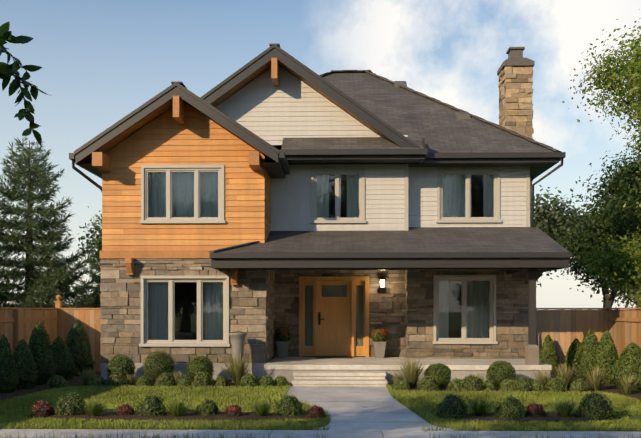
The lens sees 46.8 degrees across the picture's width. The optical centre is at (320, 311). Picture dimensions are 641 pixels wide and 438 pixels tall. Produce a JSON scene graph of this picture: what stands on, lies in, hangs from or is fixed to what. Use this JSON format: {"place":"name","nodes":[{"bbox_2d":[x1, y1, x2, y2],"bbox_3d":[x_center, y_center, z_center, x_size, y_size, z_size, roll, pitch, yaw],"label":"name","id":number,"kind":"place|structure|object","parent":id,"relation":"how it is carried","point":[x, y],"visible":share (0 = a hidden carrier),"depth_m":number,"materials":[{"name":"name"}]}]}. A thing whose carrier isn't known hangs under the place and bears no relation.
{"place":"outdoors","nodes":[
{"label":"outdoors","id":0,"kind":"place"},
{"bbox_2d":[0,22,51,145],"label":"branch","id":1,"kind":"object","parent":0,"point":[6,69],"depth_m":3.89,"materials":[{"name":"green plant"}]},
{"bbox_2d":[0,372,292,400],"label":"mulch bed","id":2,"kind":"object","parent":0,"point":[73,382],"depth_m":16.26,"materials":[{"name":"brown soil"}]},
{"bbox_2d":[0,335,19,393],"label":"arborvitae","id":3,"kind":"object","parent":2,"relation":"on","point":[14,378],"depth_m":15.11,"materials":[{"name":"green plant"}]},
{"bbox_2d":[12,339,38,388],"bbox_3d":[-6.495,1.165,16.119,0.678,1.143,0.732,0,0,1],"label":"arborvitae","id":4,"kind":"object","parent":2,"relation":"on","point":[22,373],"depth_m":15.99,"materials":[{"name":"green plant"}]},
{"bbox_2d":[28,321,56,384],"bbox_3d":[-6.502,0.972,17.117,0.819,1.522,0.851,0,0,1],"label":"arborvitae","id":5,"kind":"object","parent":2,"relation":"on","point":[47,341],"depth_m":16.93,"materials":[{"name":"green plant"}]},
{"bbox_2d":[46,375,67,388],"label":"bush","id":6,"kind":"object","parent":2,"relation":"on","point":[57,382],"depth_m":16.16,"materials":[{"name":"green plant"}]},
{"bbox_2d":[50,336,76,379],"bbox_3d":[-6.432,1.169,18.219,0.876,1.137,0.766,0,0,1],"label":"arborvitae","id":7,"kind":"object","parent":2,"relation":"on","point":[70,375],"depth_m":18.08,"materials":[{"name":"green plant"}]},
{"bbox_2d":[65,319,95,375],"bbox_3d":[-6.340,0.968,19.411,0.941,1.533,0.968,0,0,1],"label":"arborvitae","id":8,"kind":"object","parent":2,"relation":"on","point":[70,336],"depth_m":19.16,"materials":[{"name":"green plant"}]},
{"bbox_2d":[74,369,95,384],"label":"ornamental grass","id":9,"kind":"object","parent":2,"relation":"on","point":[86,377],"depth_m":16.86,"materials":[{"name":"green plant"}]},
{"bbox_2d":[87,374,105,386],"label":"bush","id":10,"kind":"object","parent":2,"relation":"on","point":[90,381],"depth_m":16.56,"materials":[{"name":"green plant"}]},
{"bbox_2d":[105,371,127,386],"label":"bush","id":11,"kind":"object","parent":2,"relation":"on","point":[123,378],"depth_m":16.53,"materials":[{"name":"green plant"}]},
{"bbox_2d":[107,355,135,377],"bbox_3d":[-4.676,1.366,17.375,0.682,0.712,0.690,0,0,1],"label":"boxwood ball","id":12,"kind":"object","parent":2,"relation":"on","point":[124,366],"depth_m":17.19,"materials":[{"name":"green plant"}]},
{"bbox_2d":[125,372,137,385],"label":"plant","id":13,"kind":"object","parent":2,"relation":"on","point":[130,381],"depth_m":16.70,"materials":[{"name":"green plant"}]},
{"bbox_2d":[135,376,151,385],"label":"bush","id":14,"kind":"object","parent":2,"relation":"on","point":[148,380],"depth_m":16.61,"materials":[{"name":"green plant"}]},
{"bbox_2d":[142,350,174,382],"bbox_3d":[-3.787,1.309,17.355,0.762,0.792,0.796,0,0,1],"label":"boxwood ball","id":15,"kind":"object","parent":2,"relation":"on","point":[162,366],"depth_m":17.13,"materials":[{"name":"green plant"}]},
{"bbox_2d":[154,371,175,386],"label":"bush","id":16,"kind":"object","parent":2,"relation":"on","point":[162,379],"depth_m":16.60,"materials":[{"name":"green plant"}]},
{"bbox_2d":[173,370,182,384],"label":"ornamental grass","id":17,"kind":"object","parent":2,"relation":"on","point":[178,375],"depth_m":16.72,"materials":[{"name":"green plant"}]},
{"bbox_2d":[177,374,192,386],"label":"bush","id":18,"kind":"object","parent":2,"relation":"on","point":[183,382],"depth_m":16.59,"materials":[{"name":"green plant"}]},
{"bbox_2d":[186,356,213,378],"bbox_3d":[-2.803,1.365,17.202,0.662,0.677,0.689,0,0,1],"label":"boxwood ball","id":19,"kind":"object","parent":2,"relation":"on","point":[198,366],"depth_m":17.02,"materials":[{"name":"green plant"}]},
{"bbox_2d":[191,371,214,386],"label":"bush","id":20,"kind":"object","parent":2,"relation":"on","point":[193,382],"depth_m":16.48,"materials":[{"name":"green plant"}]},
{"bbox_2d":[213,376,228,385],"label":"bush","id":21,"kind":"object","parent":2,"relation":"on","point":[220,383],"depth_m":16.62,"materials":[{"name":"green plant"}]},
{"bbox_2d":[228,332,246,382],"bbox_3d":[-1.950,1.093,17.453,0.440,1.180,0.440,0,0,1],"label":"garden urn","id":22,"kind":"object","parent":2,"relation":"on","point":[237,341],"visible":0.54,"depth_m":17.33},
{"bbox_2d":[217,351,259,384],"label":"ornamental grass","id":23,"kind":"object","parent":2,"relation":"on","point":[237,373],"depth_m":16.79,"materials":[{"name":"green plant"}]},
{"bbox_2d":[238,373,259,387],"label":"shrub","id":24,"kind":"object","parent":2,"relation":"on","point":[250,381],"depth_m":16.41,"materials":[{"name":"green plant"}]},
{"bbox_2d":[258,375,274,387],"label":"bush","id":25,"kind":"object","parent":2,"relation":"on","point":[269,380],"depth_m":16.51,"materials":[{"name":"green plant"}]},
{"bbox_2d":[274,376,288,385],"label":"bush","id":26,"kind":"object","parent":2,"relation":"on","point":[280,382],"depth_m":16.68,"materials":[{"name":"green plant"}]},
{"bbox_2d":[102,102,270,250],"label":"wood siding wall","id":27,"kind":"structure","parent":0,"point":[196,138],"depth_m":18.03,"materials":[{"name":"orange wood"}]},
{"bbox_2d":[80,58,390,284],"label":"roof trim","id":28,"kind":"structure","parent":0,"point":[99,159],"depth_m":17.97,"materials":[{"name":"brown wood"}]},
{"bbox_2d":[104,65,525,252],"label":"siding wall","id":29,"kind":"structure","parent":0,"point":[266,110],"depth_m":19.37,"materials":[{"name":"white wood"}]},
{"bbox_2d":[404,164,529,230],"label":"corner boards","id":30,"kind":"object","parent":29,"relation":"attached to","point":[406,197],"visible":0.64,"depth_m":19.27,"materials":[{"name":"white wood"}]},
{"bbox_2d":[100,66,533,362],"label":"house stone walls","id":31,"kind":"structure","parent":0,"point":[263,305],"depth_m":19.61,"materials":[{"name":"brown stone"}]},
{"bbox_2d":[299,276,368,356],"bbox_3d":[0.371,0.148,20.363,1.920,2.210,0.210,0,0,1],"label":"front door","id":32,"kind":"structure","parent":31,"relation":"attached to","point":[333,316],"depth_m":20.36,"materials":[{"name":"brown wood"}]},
{"bbox_2d":[380,277,384,287],"bbox_3d":[1.687,-0.777,20.181,0.150,0.300,0.170,0,0,1],"label":"wall lantern","id":33,"kind":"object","parent":31,"relation":"attached to","point":[382,282],"depth_m":20.12,"materials":[{"name":"white glass"}]},
{"bbox_2d":[139,165,501,346],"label":"window frames","id":34,"kind":"structure","parent":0,"point":[171,341],"depth_m":19.25,"materials":[{"name":"beige wood"}]},
{"bbox_2d":[148,172,493,339],"bbox_3d":[0.158,-1.462,19.057,9.009,4.410,0.810,0,0,-13],"label":"house window glass","id":35,"kind":"object","parent":34,"relation":"in","point":[317,215],"visible":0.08,"depth_m":18.10,"materials":[{"name":"glass"}]},
{"bbox_2d":[0,386,640,437],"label":"walkway","id":36,"kind":"structure","parent":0,"point":[365,411],"depth_m":10.37,"materials":[{"name":"grey concrete"}]},
{"bbox_2d":[313,401,383,437],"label":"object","id":37,"kind":"object","parent":36,"relation":"on","point":[332,401],"visible":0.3,"depth_m":13.72,"materials":[{"name":"grey concrete"}]},
{"bbox_2d":[148,172,492,339],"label":"window curtains","id":38,"kind":"object","parent":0,"point":[443,286],"depth_m":18.24,"materials":[{"name":"grey fabric"}]},
{"bbox_2d":[0,383,640,437],"bbox_3d":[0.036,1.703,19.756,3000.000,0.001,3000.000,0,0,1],"label":"lawn","id":39,"kind":"structure","parent":0,"point":[634,417],"depth_m":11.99,"materials":[{"name":"green plant"}]},
{"bbox_2d":[0,140,89,309],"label":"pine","id":40,"kind":"object","parent":39,"relation":"on","point":[27,273],"visible":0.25,"depth_m":25.88,"materials":[{"name":"green plant"}]},
{"bbox_2d":[0,137,100,309],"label":"pine needles","id":41,"kind":"object","parent":39,"relation":"on","point":[61,284],"visible":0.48,"depth_m":25.40,"materials":[{"name":"green plant"}]},
{"bbox_2d":[0,295,101,371],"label":"fence","id":42,"kind":"object","parent":39,"relation":"on","point":[17,325],"visible":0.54,"depth_m":20.24,"materials":[{"name":"brown wood"}]},
{"bbox_2d":[68,206,101,277],"bbox_3d":[-6.545,-1.313,28.144,5.763,6.047,5.566,0,0,1],"label":"small tree","id":43,"kind":"object","parent":39,"relation":"on","point":[95,244],"depth_m":27.33,"materials":[{"name":"green plant"}]},
{"bbox_2d":[72,215,101,309],"bbox_3d":[-8.733,-1.655,31.370,4.365,6.727,4.806,0,0,1],"label":"tree foliage","id":44,"kind":"object","parent":39,"relation":"on","point":[92,288],"visible":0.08,"depth_m":31.00,"materials":[{"name":"green plant"}]},
{"bbox_2d":[28,412,322,421],"bbox_3d":[-2.160,1.672,11.807,5.132,0.038,0.998,0,0,1],"label":"mulch bed","id":45,"kind":"object","parent":39,"relation":"on","point":[188,416],"visible":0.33,"depth_m":11.54,"materials":[{"name":"brown soil"}]},
{"bbox_2d":[30,400,54,417],"bbox_3d":[-4.450,1.561,11.858,0.428,0.279,0.386,0,0,1],"label":"shrub","id":46,"kind":"object","parent":45,"relation":"on","point":[51,410],"depth_m":11.77,"materials":[{"name":"red plant"}]},
{"bbox_2d":[55,392,87,415],"bbox_3d":[-3.991,1.493,11.947,0.559,0.415,0.506,0,0,1],"label":"shrub","id":47,"kind":"object","parent":45,"relation":"on","point":[72,407],"depth_m":11.81,"materials":[{"name":"green plant"}]},
{"bbox_2d":[77,400,113,416],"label":"ornamental grass","id":48,"kind":"object","parent":45,"relation":"on","point":[95,409],"depth_m":11.65,"materials":[{"name":"green plant"}]},
{"bbox_2d":[116,403,134,414],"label":"shrub","id":49,"kind":"object","parent":45,"relation":"on","point":[129,409],"depth_m":11.83,"materials":[{"name":"red plant"}]},
{"bbox_2d":[135,394,167,415],"bbox_3d":[-2.717,1.514,11.857,0.518,0.385,0.478,0,0,1],"label":"shrub","id":50,"kind":"object","parent":45,"relation":"on","point":[161,402],"depth_m":11.73,"materials":[{"name":"green plant"}]},
{"bbox_2d":[162,397,193,416],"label":"ornamental grass","id":51,"kind":"object","parent":45,"relation":"on","point":[177,409],"depth_m":11.64,"materials":[{"name":"green plant"}]},
{"bbox_2d":[194,398,218,415],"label":"shrub","id":52,"kind":"object","parent":45,"relation":"on","point":[202,407],"depth_m":11.82,"materials":[{"name":"green plant"}]},
{"bbox_2d":[222,404,243,416],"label":"shrub","id":53,"kind":"object","parent":45,"relation":"on","point":[234,410],"depth_m":11.66,"materials":[{"name":"pink plant"}]},
{"bbox_2d":[245,397,276,416],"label":"ornamental grass","id":54,"kind":"object","parent":45,"relation":"on","point":[262,408],"depth_m":11.66,"materials":[{"name":"green plant"}]},
{"bbox_2d":[275,394,304,415],"bbox_3d":[-0.475,1.517,11.892,0.513,0.366,0.460,0,0,1],"label":"shrub","id":55,"kind":"object","parent":45,"relation":"on","point":[299,406],"depth_m":11.76,"materials":[{"name":"green plant"}]},
{"bbox_2d":[307,404,325,418],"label":"shrub","id":56,"kind":"object","parent":45,"relation":"on","point":[312,414],"depth_m":11.57,"materials":[{"name":"red plant"}]},
{"bbox_2d":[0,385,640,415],"bbox_3d":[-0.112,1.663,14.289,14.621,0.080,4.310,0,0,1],"label":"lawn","id":57,"kind":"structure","parent":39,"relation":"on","point":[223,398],"depth_m":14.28,"materials":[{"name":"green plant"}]},
{"bbox_2d":[101,357,551,385],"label":"porch floor and steps","id":58,"kind":"structure","parent":39,"relation":"on","point":[315,371],"depth_m":17.36,"materials":[{"name":"grey concrete"}]},
{"bbox_2d":[276,341,289,357],"bbox_3d":[-1.008,1.033,20.001,0.350,0.440,0.350,0,0,1],"label":"planter pot","id":59,"kind":"object","parent":58,"relation":"on","point":[283,348],"depth_m":19.86,"materials":[{"name":"grey ceramic"}]},
{"bbox_2d":[275,327,292,341],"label":"flowering plant","id":60,"kind":"object","parent":59,"relation":"on","point":[278,330],"depth_m":19.87,"materials":[{"name":"plant"}]},
{"bbox_2d":[316,357,352,357],"bbox_3d":[0.369,1.246,19.978,0.985,0.014,0.500,0,0,1],"label":"threshold","id":61,"kind":"object","parent":58,"relation":"on","point":[334,357],"depth_m":19.87,"materials":[{"name":"brown wood"}]},
{"bbox_2d":[373,341,386,357],"bbox_3d":[1.591,1.033,19.938,0.350,0.440,0.350,0,0,1],"label":"planter pot","id":62,"kind":"object","parent":58,"relation":"on","point":[379,348],"depth_m":19.80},
{"bbox_2d":[371,327,387,341],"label":"flowering plant","id":63,"kind":"object","parent":62,"relation":"on","point":[376,329],"depth_m":19.81,"materials":[{"name":"plant"}]},
{"bbox_2d":[525,270,538,364],"bbox_3d":[4.981,0.138,17.436,0.260,2.230,0.260,0,0,1],"label":"porch post","id":64,"kind":"object","parent":58,"relation":"on","point":[531,352],"visible":1,"depth_m":17.36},
{"bbox_2d":[467,398,492,415],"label":"ornamental grass","id":65,"kind":"object","parent":39,"relation":"on","point":[478,409],"depth_m":11.69,"materials":[{"name":"green plant"}]},
{"bbox_2d":[388,375,640,399],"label":"mulch bed","id":66,"kind":"object","parent":39,"relation":"on","point":[613,389],"depth_m":15.85,"materials":[{"name":"brown soil"}]},
{"bbox_2d":[386,369,403,383],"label":"ornamental grass","id":67,"kind":"object","parent":66,"relation":"on","point":[394,378],"depth_m":16.70,"materials":[{"name":"plant"}]},
{"bbox_2d":[392,378,409,389],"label":"shrub","id":68,"kind":"object","parent":66,"relation":"on","point":[404,382],"depth_m":15.85,"materials":[{"name":"green plant"}]},
{"bbox_2d":[386,355,427,387],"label":"ornamental grass","id":69,"kind":"object","parent":66,"relation":"on","point":[412,373],"depth_m":16.13,"materials":[{"name":"green plant"}]},
{"bbox_2d":[417,375,439,391],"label":"shrub","id":70,"kind":"object","parent":66,"relation":"on","point":[419,386],"depth_m":15.56,"materials":[{"name":"green plant"}]},
{"bbox_2d":[424,363,450,386],"bbox_3d":[2.591,1.423,16.386,0.618,0.572,0.632,0,0,1],"label":"boxwood ball","id":71,"kind":"object","parent":66,"relation":"on","point":[430,368],"depth_m":16.20,"materials":[{"name":"green plant"}]},
{"bbox_2d":[446,378,462,390],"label":"bush","id":72,"kind":"object","parent":66,"relation":"on","point":[455,385],"depth_m":15.63,"materials":[{"name":"green plant"}]},
{"bbox_2d":[460,374,483,391],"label":"shrub","id":73,"kind":"object","parent":66,"relation":"on","point":[463,389],"depth_m":15.47,"materials":[{"name":"green plant"}]},
{"bbox_2d":[465,370,486,380],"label":"ornamental grass","id":74,"kind":"object","parent":66,"relation":"on","point":[480,376],"depth_m":15.91,"materials":[{"name":"plant"}]},
{"bbox_2d":[482,379,496,390],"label":"bush","id":75,"kind":"object","parent":66,"relation":"on","point":[492,385],"depth_m":15.55,"materials":[{"name":"green plant"}]},
{"bbox_2d":[486,360,515,386],"bbox_3d":[4.014,1.402,16.461,0.661,0.638,0.642,0,0,1],"label":"boxwood ball","id":76,"kind":"object","parent":66,"relation":"on","point":[507,365],"depth_m":16.30,"materials":[{"name":"green plant"}]},
{"bbox_2d":[498,379,514,390],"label":"bush","id":77,"kind":"object","parent":66,"relation":"on","point":[504,385],"depth_m":15.60,"materials":[{"name":"green plant"}]},
{"bbox_2d":[510,376,533,391],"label":"shrub","id":78,"kind":"object","parent":66,"relation":"on","point":[524,384],"depth_m":15.42,"materials":[{"name":"green plant"}]},
{"bbox_2d":[531,380,545,391],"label":"bush","id":79,"kind":"object","parent":66,"relation":"on","point":[537,384],"depth_m":15.46,"materials":[{"name":"green plant"}]},
{"bbox_2d":[523,367,560,388],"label":"ornamental grass","id":80,"kind":"object","parent":66,"relation":"on","point":[543,379],"depth_m":15.74,"materials":[{"name":"plant"}]},
{"bbox_2d":[539,335,560,374],"bbox_3d":[6.019,1.173,19.536,0.649,1.131,0.611,0,0,1],"label":"arborvitae","id":81,"kind":"object","parent":66,"relation":"on","point":[548,349],"depth_m":19.38,"materials":[{"name":"green plant"}]},
{"bbox_2d":[545,377,567,392],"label":"shrub","id":82,"kind":"object","parent":66,"relation":"on","point":[553,382],"depth_m":15.36,"materials":[{"name":"green plant"}]},
{"bbox_2d":[547,362,580,388],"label":"ornamental grass","id":83,"kind":"object","parent":66,"relation":"on","point":[565,376],"depth_m":15.84,"materials":[{"name":"green plant"}]},
{"bbox_2d":[565,338,580,376],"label":"arborvitae","id":84,"kind":"object","parent":66,"relation":"on","point":[573,354],"depth_m":19.06,"materials":[{"name":"green plant"}]},
{"bbox_2d":[569,379,588,392],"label":"shrub","id":85,"kind":"object","parent":66,"relation":"on","point":[575,389],"depth_m":15.32,"materials":[{"name":"green plant"}]},
{"bbox_2d":[572,329,598,379],"bbox_3d":[6.638,1.087,18.243,0.869,1.316,0.899,0,0,1],"label":"arborvitae","id":86,"kind":"object","parent":66,"relation":"on","point":[583,346],"depth_m":18.07,"materials":[{"name":"green plant"}]},
{"bbox_2d":[578,365,611,390],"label":"ornamental grass","id":87,"kind":"object","parent":66,"relation":"on","point":[595,381],"depth_m":15.63,"materials":[{"name":"green plant"}]},
{"bbox_2d":[592,329,618,383],"bbox_3d":[6.675,1.079,17.292,0.668,1.330,0.706,0,0,1],"label":"arborvitae","id":88,"kind":"object","parent":66,"relation":"on","point":[600,354],"depth_m":17.13,"materials":[{"name":"green plant"}]},
{"bbox_2d":[609,341,640,388],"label":"arborvitae","id":89,"kind":"object","parent":66,"relation":"on","point":[615,370],"depth_m":16.07,"materials":[{"name":"green plant"}]},
{"bbox_2d":[614,373,640,393],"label":"ornamental grass","id":90,"kind":"object","parent":66,"relation":"on","point":[628,386],"depth_m":14.94,"materials":[{"name":"green plant"}]},
{"bbox_2d":[634,358,640,391],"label":"shrub","id":91,"kind":"object","parent":66,"relation":"on","point":[638,371],"depth_m":15.34,"materials":[{"name":"green plant"}]},
{"bbox_2d":[432,413,619,422],"bbox_3d":[3.250,1.672,11.676,3.032,0.038,1.074,0,0,1],"label":"mulch bed","id":92,"kind":"object","parent":39,"relation":"on","point":[548,417],"visible":0.48,"depth_m":11.42,"materials":[{"name":"brown soil"}]},
{"bbox_2d":[435,394,467,418],"bbox_3d":[2.081,1.508,11.735,0.558,0.418,0.500,0,0,1],"label":"shrub","id":93,"kind":"object","parent":92,"relation":"on","point":[465,413],"depth_m":11.60,"materials":[{"name":"green plant"}]},
{"bbox_2d":[493,397,526,418],"bbox_3d":[2.956,1.511,11.551,0.523,0.392,0.424,0,0,1],"label":"shrub","id":94,"kind":"object","parent":92,"relation":"on","point":[510,404],"depth_m":11.45,"materials":[{"name":"green plant"}]},
{"bbox_2d":[524,403,546,416],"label":"shrub","id":95,"kind":"object","parent":92,"relation":"on","point":[542,414],"depth_m":11.67,"materials":[{"name":"red plant"}]},
{"bbox_2d":[549,398,577,416],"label":"ornamental grass","id":96,"kind":"object","parent":92,"relation":"on","point":[564,409],"depth_m":11.61,"materials":[{"name":"green plant"}]},
{"bbox_2d":[573,391,614,420],"bbox_3d":[4.289,1.476,11.542,0.615,0.459,0.553,0,0,1],"label":"shrub","id":97,"kind":"object","parent":92,"relation":"on","point":[593,411],"depth_m":11.42,"materials":[{"name":"green plant"}]},
{"bbox_2d":[534,185,601,287],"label":"tree leaves","id":98,"kind":"object","parent":39,"relation":"on","point":[552,226],"depth_m":46.92,"materials":[{"name":"green plant"}]},
{"bbox_2d":[536,294,640,368],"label":"fence","id":99,"kind":"object","parent":39,"relation":"on","point":[563,328],"visible":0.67,"depth_m":19.85,"materials":[{"name":"brown wood"}]},
{"bbox_2d":[545,184,640,307],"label":"tree","id":100,"kind":"object","parent":39,"relation":"on","point":[594,227],"depth_m":31.38,"materials":[{"name":"green plant"}]},
{"bbox_2d":[572,144,640,221],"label":"tree","id":101,"kind":"object","parent":39,"relation":"on","point":[625,176],"depth_m":36.49,"materials":[{"name":"green plant"}]},
{"bbox_2d":[589,272,639,307],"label":"tree leaves","id":102,"kind":"object","parent":39,"relation":"on","point":[618,294],"depth_m":45.88,"materials":[{"name":"green plant"}]},
{"bbox_2d":[602,255,640,288],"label":"tree","id":103,"kind":"object","parent":39,"relation":"on","point":[636,287],"visible":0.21,"depth_m":25.23,"materials":[{"name":"green plant"}]},
{"bbox_2d":[565,177,640,309],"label":"tree leaves","id":104,"kind":"object","parent":103,"relation":"attached to","point":[613,261],"visible":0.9,"depth_m":25.22,"materials":[{"name":"green plant"}]},
{"bbox_3d":[10.605,-0.369,20.971,2.750,4.153,1.930,0,0,1],"label":"tree wood","id":105,"kind":"object","parent":39,"relation":"on","visible":0},
{"bbox_2d":[605,245,640,307],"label":"tree leaves","id":106,"kind":"object","parent":105,"relation":"attached to","point":[638,267],"visible":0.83,"depth_m":21.17,"materials":[{"name":"green plant"}]},
{"bbox_2d":[69,44,571,273],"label":"roof trim","id":107,"kind":"structure","parent":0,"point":[539,163],"depth_m":17.44,"materials":[{"name":"black metal"}]},
{"bbox_2d":[171,43,561,252],"bbox_3d":[2.773,-4.647,21.464,16.044,6.590,8.083,0,0,-40],"label":"ridge cap","id":108,"kind":"object","parent":107,"relation":"attached to","point":[462,114],"visible":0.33,"depth_m":21.01,"materials":[{"name":"dark metal"}]},
{"bbox_2d":[0,0,640,309],"label":"sky","id":109,"kind":"structure","parent":0,"point":[101,61],"materials":[{"name":"blue"}]},
{"bbox_2d":[175,175,482,339],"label":"house room interiors","id":110,"kind":"object","parent":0,"point":[182,291],"depth_m":21.18,"materials":[{"name":"black"}]},
{"bbox_2d":[109,64,568,252],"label":"house roof shingles","id":111,"kind":"object","parent":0,"point":[416,118],"visible":0.33,"depth_m":19.18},
{"bbox_2d":[562,9,640,187],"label":"tree foliage","id":112,"kind":"object","parent":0,"point":[629,71],"depth_m":27.73,"materials":[{"name":"green plant"}]}
]}

